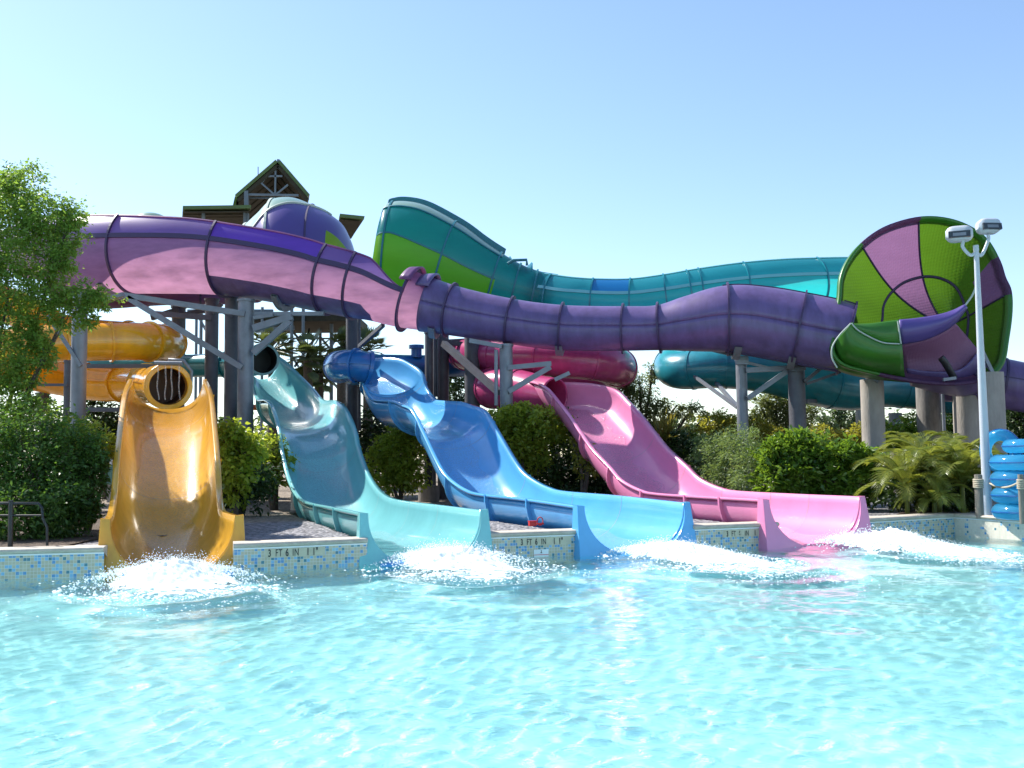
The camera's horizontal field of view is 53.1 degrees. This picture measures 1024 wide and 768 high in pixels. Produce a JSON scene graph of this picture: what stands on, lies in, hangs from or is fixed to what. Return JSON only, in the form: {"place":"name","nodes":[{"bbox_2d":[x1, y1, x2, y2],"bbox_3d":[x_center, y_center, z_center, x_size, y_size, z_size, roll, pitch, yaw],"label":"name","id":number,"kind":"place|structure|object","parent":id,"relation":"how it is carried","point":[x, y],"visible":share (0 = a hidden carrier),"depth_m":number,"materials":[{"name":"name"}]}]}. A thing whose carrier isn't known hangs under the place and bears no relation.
{"place":"outdoors","nodes":[
{"label":"outdoors","id":0,"kind":"place"},
{"bbox_2d":[107,460,112,501],"bbox_3d":[-11.933,2.918,30.880,0.560,1.268,0.560,-1,-4,0],"label":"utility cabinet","id":1,"kind":"object","parent":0,"point":[110,476],"visible":0.16,"depth_m":30.65,"materials":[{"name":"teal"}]},
{"bbox_2d":[182,159,367,441],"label":"slide tower","id":2,"kind":"structure","parent":0,"point":[275,179],"depth_m":43.81,"materials":[{"name":"brown wood"}]},
{"bbox_2d":[274,466,288,509],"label":"broadleaf plant","id":3,"kind":"object","parent":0,"point":[283,483],"visible":0.32,"depth_m":25.10,"materials":[{"name":"green plant"}]},
{"bbox_2d":[0,460,994,545],"bbox_3d":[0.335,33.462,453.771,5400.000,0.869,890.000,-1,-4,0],"label":"ground","id":4,"kind":"structure","parent":0,"point":[284,521],"depth_m":19.80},
{"bbox_2d":[35,392,50,489],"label":"steel column","id":5,"kind":"structure","parent":4,"relation":"on","point":[44,396],"depth_m":30.88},
{"bbox_2d":[15,400,115,462],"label":"tree","id":6,"kind":"object","parent":4,"relation":"on","point":[55,412],"visible":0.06,"depth_m":51.92,"materials":[{"name":"green plant"}]},
{"bbox_2d":[46,292,124,493],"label":"steel column","id":7,"kind":"structure","parent":4,"relation":"on","point":[77,349],"depth_m":24.95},
{"bbox_2d":[39,360,154,468],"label":"steel column","id":8,"kind":"structure","parent":4,"relation":"on","point":[66,383],"depth_m":26.49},
{"bbox_2d":[0,286,192,408],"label":"yellow tube slide","id":9,"kind":"object","parent":8,"relation":"on","point":[164,387],"visible":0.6,"depth_m":28.57,"materials":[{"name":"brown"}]},
{"bbox_2d":[154,358,192,382],"bbox_3d":[-8.316,-0.121,25.217,0.824,1.053,0.592,-1,-4,0],"label":"spray pipe","id":10,"kind":"object","parent":9,"relation":"attached to","point":[174,362],"visible":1,"depth_m":24.98,"materials":[{"name":"metal"}]},
{"bbox_2d":[86,400,120,499],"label":"tree","id":11,"kind":"object","parent":4,"relation":"on","point":[110,419],"visible":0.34,"depth_m":32.81,"materials":[{"name":"green plant"}]},
{"bbox_2d":[0,508,247,546],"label":"planting bed","id":12,"kind":"object","parent":4,"relation":"on","point":[29,541],"visible":0.09,"depth_m":16.04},
{"bbox_2d":[0,500,48,546],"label":"handrail","id":13,"kind":"object","parent":12,"relation":"on","point":[10,504],"visible":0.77,"depth_m":14.64,"materials":[{"name":"metal"}]},
{"bbox_2d":[0,380,117,540],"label":"dark hedge","id":14,"kind":"object","parent":12,"relation":"on","point":[77,479],"visible":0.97,"depth_m":17.00,"materials":[{"name":"green plant"}]},
{"bbox_2d":[0,157,128,456],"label":"leafy tree","id":15,"kind":"object","parent":12,"relation":"on","point":[16,375],"visible":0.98,"depth_m":19.50,"materials":[{"name":"green plant"}]},
{"bbox_2d":[51,415,116,529],"bbox_3d":[-7.730,1.602,18.468,1.496,2.145,0.974,-3,-5,34],"label":"light shrub","id":16,"kind":"object","parent":12,"relation":"on","point":[110,447],"visible":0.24,"depth_m":18.43,"materials":[{"name":"green plant"}]},
{"bbox_2d":[98,378,244,574],"bbox_3d":[-6.467,1.519,19.488,2.107,3.980,9.978,1,-4,-19],"label":"yellow slide","id":17,"kind":"object","parent":4,"relation":"on","point":[166,478],"visible":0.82,"depth_m":17.83,"materials":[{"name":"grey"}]},
{"bbox_2d":[150,306,204,407],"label":"steel column","id":18,"kind":"structure","parent":4,"relation":"on","point":[181,322],"depth_m":34.52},
{"bbox_2d":[87,344,278,377],"bbox_3d":[-10.574,-0.618,33.390,8.729,1.161,2.038,-3,-5,32],"label":"teal tube slide","id":19,"kind":"object","parent":18,"relation":"attached to","point":[266,360],"visible":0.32,"depth_m":32.85,"materials":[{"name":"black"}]},
{"bbox_2d":[156,298,222,427],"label":"steel column","id":20,"kind":"structure","parent":4,"relation":"on","point":[211,319],"depth_m":30.38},
{"bbox_2d":[122,292,324,504],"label":"steel column","id":21,"kind":"structure","parent":4,"relation":"on","point":[246,314],"depth_m":28.13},
{"bbox_2d":[224,297,237,422],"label":"steel column","id":22,"kind":"structure","parent":4,"relation":"on","point":[230,370],"depth_m":29.57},
{"bbox_2d":[217,416,274,514],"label":"bush","id":23,"kind":"object","parent":4,"relation":"on","point":[241,447],"visible":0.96,"depth_m":21.79,"materials":[{"name":"green plant"}]},
{"bbox_2d":[221,456,288,516],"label":"bush","id":24,"kind":"object","parent":4,"relation":"on","point":[261,490],"visible":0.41,"depth_m":22.55,"materials":[{"name":"green plant"}]},
{"bbox_2d":[254,327,299,449],"bbox_3d":[-9.399,0.811,40.134,2.055,6.714,2.225,-1,-4,0],"label":"cabbage palm","id":25,"kind":"object","parent":4,"relation":"on","point":[283,337],"visible":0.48,"depth_m":39.97,"materials":[{"name":"green plant"}]},
{"bbox_2d":[259,423,299,510],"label":"bush","id":26,"kind":"object","parent":4,"relation":"on","point":[271,445],"visible":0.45,"depth_m":24.85,"materials":[{"name":"green plant"}]},
{"bbox_2d":[286,330,338,386],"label":"cabbage palm","id":27,"kind":"object","parent":4,"relation":"on","point":[308,375],"visible":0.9,"depth_m":39.96,"materials":[{"name":"green plant"}]},
{"bbox_2d":[298,353,333,398],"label":"cabbage palm","id":28,"kind":"object","parent":4,"relation":"on","point":[320,388],"visible":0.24,"depth_m":40.95,"materials":[{"name":"green plant"}]},
{"bbox_2d":[253,411,382,441],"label":"tree","id":29,"kind":"object","parent":4,"relation":"on","point":[258,419],"depth_m":51.88,"materials":[{"name":"green plant"}]},
{"bbox_2d":[323,325,345,405],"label":"cabbage palm","id":30,"kind":"object","parent":4,"relation":"on","point":[339,336],"visible":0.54,"depth_m":42.95,"materials":[{"name":"green plant"}]},
{"bbox_2d":[272,398,421,488],"bbox_3d":[-4.935,2.018,32.378,5.560,3.238,3.455,-1,-4,9],"label":"thicket","id":31,"kind":"object","parent":4,"relation":"on","point":[365,441],"visible":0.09,"depth_m":32.58,"materials":[{"name":"green plant"}]},
{"bbox_2d":[346,319,384,435],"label":"steel column","id":32,"kind":"structure","parent":4,"relation":"on","point":[353,392],"depth_m":31.38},
{"bbox_2d":[323,344,464,384],"bbox_3d":[-3.739,-0.532,31.008,2.816,1.498,6.256,-3,-5,28],"label":"blue tube slide","id":33,"kind":"object","parent":32,"relation":"attached to","point":[354,365],"visible":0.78,"depth_m":28.19,"materials":[{"name":"blue"}]},
{"bbox_2d":[345,326,391,464],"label":"cabbage palm","id":34,"kind":"object","parent":4,"relation":"on","point":[369,345],"visible":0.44,"depth_m":41.96,"materials":[{"name":"green plant"}]},
{"bbox_2d":[254,357,492,565],"bbox_3d":[-4.503,1.168,24.596,2.181,5.354,18.897,1,-4,-20],"label":"turquoise slide","id":35,"kind":"object","parent":4,"relation":"on","point":[332,484],"visible":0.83,"depth_m":24.69,"materials":[{"name":"teal"}]},
{"bbox_2d":[361,425,432,499],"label":"bush","id":36,"kind":"object","parent":4,"relation":"on","point":[395,456],"visible":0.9,"depth_m":26.71,"materials":[{"name":"green plant"}]},
{"bbox_2d":[418,448,438,501],"bbox_3d":[-2.352,2.227,28.891,0.600,2.220,0.597,-1,-4,0],"label":"column pedestal","id":37,"kind":"object","parent":4,"relation":"on","point":[430,494],"depth_m":28.63,"materials":[{"name":"concrete"}]},
{"bbox_2d":[424,332,462,484],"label":"steel column","id":38,"kind":"structure","parent":4,"relation":"on","point":[432,361],"depth_m":30.49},
{"bbox_2d":[449,377,464,401],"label":"tree","id":39,"kind":"object","parent":4,"relation":"on","point":[456,386],"visible":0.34,"depth_m":37.75,"materials":[{"name":"green plant"}]},
{"bbox_2d":[437,334,499,498],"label":"steel column","id":40,"kind":"structure","parent":4,"relation":"on","point":[446,348],"depth_m":30.68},
{"bbox_2d":[449,340,637,414],"bbox_3d":[0.655,-0.369,30.916,6.735,2.908,4.994,-4,-6,44],"label":"crimson tube slide","id":41,"kind":"object","parent":40,"relation":"attached to","point":[617,370],"visible":0.52,"depth_m":28.51,"materials":[{"name":"plastic"}]},
{"bbox_2d":[464,338,479,406],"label":"steel column","id":42,"kind":"structure","parent":4,"relation":"on","point":[471,352],"depth_m":29.52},
{"bbox_2d":[469,338,570,407],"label":"steel column","id":43,"kind":"structure","parent":4,"relation":"on","point":[507,387],"depth_m":26.88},
{"bbox_2d":[346,357,696,556],"bbox_3d":[-1.090,1.220,24.050,2.324,5.106,15.598,1,-4,-24],"label":"blue slide","id":44,"kind":"object","parent":4,"relation":"on","point":[475,462],"visible":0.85,"depth_m":23.36,"materials":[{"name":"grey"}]},
{"bbox_2d":[486,400,578,479],"bbox_3d":[0.458,1.764,26.181,2.537,2.743,1.727,1,-4,-17],"label":"bush","id":45,"kind":"object","parent":4,"relation":"on","point":[523,427],"visible":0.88,"depth_m":26.01,"materials":[{"name":"green plant"}]},
{"bbox_2d":[520,407,613,494],"bbox_3d":[1.461,1.916,26.858,3.472,2.683,2.407,-1,-4,0],"label":"bush","id":46,"kind":"object","parent":4,"relation":"on","point":[558,470],"visible":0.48,"depth_m":26.40,"materials":[{"name":"green plant"}]},
{"bbox_2d":[569,436,599,492],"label":"bush","id":47,"kind":"object","parent":4,"relation":"on","point":[579,462],"visible":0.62,"depth_m":25.23,"materials":[{"name":"green plant"}]},
{"bbox_2d":[619,361,710,446],"bbox_3d":[4.390,1.365,31.007,3.306,4.184,1.568,-1,-4,0],"label":"weeping tree","id":48,"kind":"object","parent":4,"relation":"on","point":[645,407],"visible":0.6,"depth_m":30.89,"materials":[{"name":"green plant"}]},
{"bbox_2d":[650,409,687,446],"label":"spiky plant","id":49,"kind":"object","parent":4,"relation":"on","point":[665,429],"visible":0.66,"depth_m":27.29,"materials":[{"name":"green plant"}]},
{"bbox_2d":[664,421,714,480],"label":"shrub","id":50,"kind":"object","parent":4,"relation":"on","point":[682,452],"visible":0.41,"depth_m":26.90,"materials":[{"name":"green plant"}]},
{"bbox_2d":[661,409,723,448],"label":"tree","id":51,"kind":"object","parent":4,"relation":"on","point":[677,421],"visible":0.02,"depth_m":51.51,"materials":[{"name":"green plant"}]},
{"bbox_2d":[529,381,871,549],"bbox_3d":[3.384,1.614,23.279,2.371,4.124,11.222,1,-4,-22],"label":"pink slide","id":52,"kind":"object","parent":4,"relation":"on","point":[634,455],"visible":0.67,"depth_m":23.91,"materials":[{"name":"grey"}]},
{"bbox_2d":[689,421,771,491],"bbox_3d":[5.147,1.865,24.142,1.994,2.194,3.420,-1,-4,0],"label":"shrub","id":53,"kind":"object","parent":4,"relation":"on","point":[734,450],"visible":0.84,"depth_m":23.85,"materials":[{"name":"green plant"}]},
{"bbox_2d":[686,407,784,489],"bbox_3d":[6.325,1.941,28.865,2.972,2.650,1.534,-1,-4,0],"label":"shrub","id":54,"kind":"object","parent":4,"relation":"on","point":[766,428],"visible":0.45,"depth_m":28.80,"materials":[{"name":"green plant"}]},
{"bbox_2d":[693,352,787,490],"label":"steel column","id":55,"kind":"structure","parent":4,"relation":"on","point":[740,403],"depth_m":26.48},
{"bbox_2d":[0,214,857,374],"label":"purple flume","id":56,"kind":"object","parent":55,"relation":"on","point":[153,254],"visible":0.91,"depth_m":27.19,"materials":[{"name":"purple"}]},
{"bbox_2d":[49,285,260,308],"bbox_3d":[-11.747,-3.303,33.908,7.014,1.677,2.524,-1,-4,0],"label":"purple lower coil","id":57,"kind":"object","parent":56,"relation":"attached to","point":[196,298],"visible":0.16,"depth_m":33.04,"materials":[{"name":"purple"}]},
{"bbox_2d":[242,197,353,250],"bbox_3d":[-8.027,-5.037,36.446,5.004,3.485,5.615,-1,-4,0],"label":"green purple funnel","id":58,"kind":"object","parent":57,"relation":"on","point":[294,216],"visible":0.41,"depth_m":34.70,"materials":[{"name":"blue"}]},
{"bbox_2d":[748,393,830,440],"bbox_3d":[8.079,1.638,30.078,3.209,3.395,1.593,1,-4,-16],"label":"tree","id":59,"kind":"object","parent":4,"relation":"on","point":[776,405],"visible":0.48,"depth_m":29.87,"materials":[{"name":"green plant"}]},
{"bbox_2d":[786,365,840,472],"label":"steel column","id":60,"kind":"structure","parent":4,"relation":"on","point":[797,399],"depth_m":26.15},
{"bbox_2d":[653,350,1022,419],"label":"turquoise spiral slide","id":61,"kind":"object","parent":60,"relation":"on","point":[681,369],"visible":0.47,"depth_m":28.99,"materials":[{"name":"green"}]},
{"bbox_2d":[743,425,891,509],"bbox_3d":[6.886,1.891,22.646,3.590,2.028,1.958,-1,-4,0],"label":"glossy hedge","id":62,"kind":"object","parent":4,"relation":"on","point":[788,460],"visible":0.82,"depth_m":22.34,"materials":[{"name":"green plant"}]},
{"bbox_2d":[808,420,861,493],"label":"shrub","id":63,"kind":"object","parent":4,"relation":"on","point":[857,432],"visible":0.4,"depth_m":26.83,"materials":[{"name":"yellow plant"}]},
{"bbox_2d":[815,409,855,437],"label":"young tree","id":64,"kind":"object","parent":4,"relation":"on","point":[841,419],"visible":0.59,"depth_m":39.82,"materials":[{"name":"green plant"}]},
{"bbox_2d":[860,378,890,502],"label":"concrete column","id":65,"kind":"structure","parent":4,"relation":"on","point":[872,410],"depth_m":25.97,"materials":[{"name":"concrete"}]},
{"bbox_2d":[885,409,953,449],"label":"bush","id":66,"kind":"object","parent":4,"relation":"on","point":[911,427],"visible":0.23,"depth_m":28.93,"materials":[{"name":"green plant"}]},
{"bbox_2d":[897,504,950,514],"bbox_3d":[10.625,2.935,25.563,0.902,0.028,13.411,-2,-4,25],"label":"planting bed","id":67,"kind":"object","parent":4,"relation":"on","point":[912,511],"visible":0.08,"depth_m":21.10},
{"bbox_2d":[853,447,955,513],"bbox_3d":[7.935,1.961,20.755,2.248,1.368,2.143,-1,-4,0],"label":"feather palm","id":68,"kind":"object","parent":67,"relation":"on","point":[900,473],"visible":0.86,"depth_m":20.53,"materials":[{"name":"green plant"}]},
{"bbox_2d":[870,431,963,505],"bbox_3d":[8.779,1.877,22.271,2.242,1.731,1.830,-1,-4,0],"label":"feather palm","id":69,"kind":"object","parent":67,"relation":"on","point":[907,437],"visible":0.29,"depth_m":22.12,"materials":[{"name":"green plant"}]},
{"bbox_2d":[865,458,992,512],"bbox_3d":[9.156,2.149,22.102,2.196,1.347,3.410,-4,-5,42],"label":"shrub","id":70,"kind":"object","parent":67,"relation":"on","point":[889,492],"visible":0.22,"depth_m":21.39,"materials":[{"name":"green plant"}]},
{"bbox_2d":[892,469,972,513],"bbox_3d":[8.432,2.195,20.386,1.450,1.002,1.499,2,-5,-34],"label":"feather palm","id":71,"kind":"object","parent":67,"relation":"on","point":[934,496],"visible":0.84,"depth_m":20.23,"materials":[{"name":"green plant"}]},
{"bbox_2d":[873,432,995,512],"bbox_3d":[8.584,1.808,20.930,2.482,1.686,2.139,-1,-4,0],"label":"feather palm","id":72,"kind":"object","parent":67,"relation":"on","point":[932,465],"visible":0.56,"depth_m":20.73,"materials":[{"name":"green plant"}]},
{"bbox_2d":[915,387,941,449],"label":"concrete column","id":73,"kind":"structure","parent":4,"relation":"on","point":[928,410],"depth_m":28.34,"materials":[{"name":"concrete"}]},
{"bbox_2d":[941,394,945,441],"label":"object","id":74,"kind":"object","parent":4,"relation":"on","point":[943,412],"depth_m":27.47,"materials":[{"name":"metal"}]},
{"bbox_2d":[885,407,1021,441],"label":"tree","id":75,"kind":"object","parent":4,"relation":"on","point":[897,410],"visible":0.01,"depth_m":52.16,"materials":[{"name":"green plant"}]},
{"bbox_2d":[906,430,1002,466],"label":"feather palm","id":76,"kind":"object","parent":4,"relation":"on","point":[974,445],"visible":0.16,"depth_m":22.53,"materials":[{"name":"green plant"}]},
{"bbox_2d":[921,441,1006,512],"bbox_3d":[9.090,1.868,20.449,1.780,1.488,2.136,-3,-5,29],"label":"feather palm","id":77,"kind":"object","parent":4,"relation":"on","point":[966,475],"visible":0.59,"depth_m":20.33,"materials":[{"name":"green plant"}]},
{"bbox_2d":[952,395,979,466],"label":"concrete column","id":78,"kind":"structure","parent":4,"relation":"on","point":[965,416],"depth_m":27.10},
{"bbox_2d":[940,358,1023,411],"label":"purple tail tube","id":79,"kind":"object","parent":78,"relation":"on","point":[1013,370],"visible":0.18,"depth_m":26.74,"materials":[{"name":"purple"}]},
{"bbox_2d":[942,351,1007,503],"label":"concrete column","id":80,"kind":"structure","parent":4,"relation":"on","point":[995,386],"depth_m":24.76,"materials":[{"name":"concrete"}]},
{"bbox_2d":[829,216,1012,396],"bbox_3d":[10.079,-2.046,25.812,5.869,4.650,2.876,2,-5,-32],"label":"funnel bowl","id":81,"kind":"object","parent":80,"relation":"on","point":[908,284],"visible":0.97,"depth_m":26.35,"materials":[{"name":"green fibreglass"},{"name":"purple fibreglass"},{"name":"pink fibreglass"}]},
{"bbox_2d":[990,503,1018,520],"bbox_3d":[9.438,2.338,18.776,1.218,0.291,1.218,-1,-4,0],"label":"swim ring","id":82,"kind":"object","parent":4,"relation":"on","point":[1006,511],"visible":0.87,"depth_m":18.54,"materials":[{"name":"blue plastic"}]},
{"bbox_2d":[989,487,1018,503],"bbox_3d":[9.435,2.038,18.797,1.218,0.291,1.218,-1,-4,0],"label":"swim ring","id":83,"kind":"object","parent":82,"relation":"on","point":[1005,495],"visible":0.77,"depth_m":18.55,"materials":[{"name":"blue plastic"}]},
{"bbox_2d":[989,470,1023,486],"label":"swim ring","id":84,"kind":"object","parent":83,"relation":"on","point":[1002,478],"visible":0.82,"depth_m":18.57,"materials":[{"name":"blue plastic"}]},
{"bbox_2d":[979,429,1022,471],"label":"swim ring","id":85,"kind":"object","parent":84,"relation":"on","point":[996,435],"visible":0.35,"depth_m":19.41,"materials":[{"name":"blue plastic"}]},
{"bbox_2d":[988,454,1023,470],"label":"swim ring","id":86,"kind":"object","parent":84,"relation":"on","point":[1005,462],"visible":1,"depth_m":18.52,"materials":[{"name":"blue plastic"}]},
{"bbox_2d":[1001,439,1023,452],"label":"swim ring","id":87,"kind":"object","parent":86,"relation":"on","point":[1012,446],"visible":1,"depth_m":18.66,"materials":[{"name":"blue plastic"}]},
{"bbox_2d":[1006,410,1023,454],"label":"bush","id":88,"kind":"object","parent":4,"relation":"on","point":[1016,416],"visible":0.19,"depth_m":28.79,"materials":[{"name":"green plant"}]},
{"bbox_2d":[0,536,1023,767],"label":"water","id":89,"kind":"structure","parent":0,"point":[643,668],"depth_m":7.88,"materials":[{"name":"teal liquid"}]},
{"bbox_2d":[5,547,361,620],"bbox_3d":[-4.185,2.296,12.217,4.274,0.460,4.216,1,-4,-20],"label":"splash","id":90,"kind":"object","parent":89,"relation":"on","point":[167,575],"visible":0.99,"depth_m":12.69,"materials":[{"name":"white liquid"}]},
{"bbox_2d":[380,560,404,567],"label":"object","id":91,"kind":"object","parent":89,"relation":"on","point":[390,565],"visible":0.45,"depth_m":15.25,"materials":[{"name":"blue"}]},
{"bbox_2d":[344,534,628,597],"bbox_3d":[-0.392,2.394,14.125,4.599,0.456,4.608,0,-4,-10],"label":"splash","id":92,"kind":"object","parent":89,"relation":"on","point":[475,561],"visible":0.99,"depth_m":14.54,"materials":[{"name":"white liquid"}]},
{"bbox_2d":[595,535,915,596],"bbox_3d":[3.416,2.413,14.435,3.489,0.386,5.859,1,-4,-15],"label":"splash","id":93,"kind":"object","parent":89,"relation":"on","point":[694,554],"visible":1,"depth_m":15.04,"materials":[{"name":"white liquid"}]},
{"bbox_2d":[795,524,1023,572],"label":"splash","id":94,"kind":"object","parent":89,"relation":"on","point":[891,539],"visible":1,"depth_m":16.32,"materials":[{"name":"white liquid"}]},
{"bbox_2d":[0,0,1023,509],"label":"sky","id":95,"kind":"structure","parent":0,"point":[582,138],"materials":[{"name":"blue"}]},
{"bbox_2d":[537,257,847,305],"bbox_3d":[7.118,-3.116,34.433,13.389,2.488,3.393,0,-4,-5],"label":"turquoise open flume","id":96,"kind":"object","parent":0,"point":[817,275],"visible":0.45,"depth_m":33.28,"materials":[{"name":"teal"}]},
{"bbox_2d":[372,197,557,301],"bbox_3d":[-1.617,-4.333,34.886,6.353,4.236,3.773,-1,-4,0],"label":"teal lime funnel","id":97,"kind":"object","parent":96,"relation":"attached to","point":[449,247],"visible":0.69,"depth_m":33.61,"materials":[{"name":"green"}]},
{"bbox_2d":[888,413,903,491],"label":"concrete column","id":98,"kind":"structure","parent":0,"point":[892,416],"depth_m":32.81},
{"label":"pool floor","id":99,"kind":"structure","parent":0,"visible":0},
{"bbox_2d":[0,545,107,579],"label":"pool wall","id":100,"kind":"structure","parent":99,"relation":"on","point":[69,561],"depth_m":14.18,"materials":[{"name":"tile"}]},
{"bbox_2d":[233,537,367,571],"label":"pool wall","id":101,"kind":"structure","parent":99,"relation":"on","point":[259,555],"depth_m":14.99,"materials":[{"name":"tile"}]},
{"bbox_2d":[491,528,575,557],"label":"pool wall","id":102,"kind":"structure","parent":99,"relation":"on","point":[555,542],"depth_m":16.41,"materials":[{"name":"tile"}]},
{"bbox_2d":[534,549,548,556],"bbox_3d":[0.469,2.718,16.423,0.250,0.130,0.010,1,-4,-18],"label":"depth gauge plate","id":103,"kind":"object","parent":102,"relation":"attached to","point":[540,552],"visible":0.96,"depth_m":16.42,"materials":[{"name":"white paint"}]},
{"bbox_2d":[693,521,779,549],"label":"pool wall","id":104,"kind":"structure","parent":99,"relation":"on","point":[734,535],"depth_m":17.67,"materials":[{"name":"tile"}]},
{"bbox_2d":[869,513,954,536],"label":"pool wall","id":105,"kind":"structure","parent":99,"relation":"on","point":[938,524],"depth_m":19.56,"materials":[{"name":"tile"}]},
{"bbox_2d":[954,513,1023,540],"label":"pool wall","id":106,"kind":"structure","parent":99,"relation":"on","point":[972,525],"depth_m":19.27,"materials":[{"name":"tile"}]},
{"bbox_2d":[945,218,1002,514],"bbox_3d":[8.919,-0.323,19.541,1.050,5.736,0.441,-1,-4,0],"label":"floodlight pole","id":107,"kind":"object","parent":106,"relation":"on","point":[963,234],"visible":0.99,"depth_m":19.55,"materials":[{"name":"metal"}]},
{"bbox_2d":[972,474,983,517],"bbox_3d":[8.932,2.135,19.490,0.286,0.824,0.286,-1,-4,0],"label":"rope post","id":108,"kind":"object","parent":106,"relation":"on","point":[978,486],"visible":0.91,"depth_m":19.41,"materials":[{"name":"beige"}]},
{"bbox_2d":[1016,474,1023,523],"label":"rope post","id":109,"kind":"object","parent":106,"relation":"on","point":[1020,482],"visible":1,"depth_m":17.76,"materials":[{"name":"beige"}]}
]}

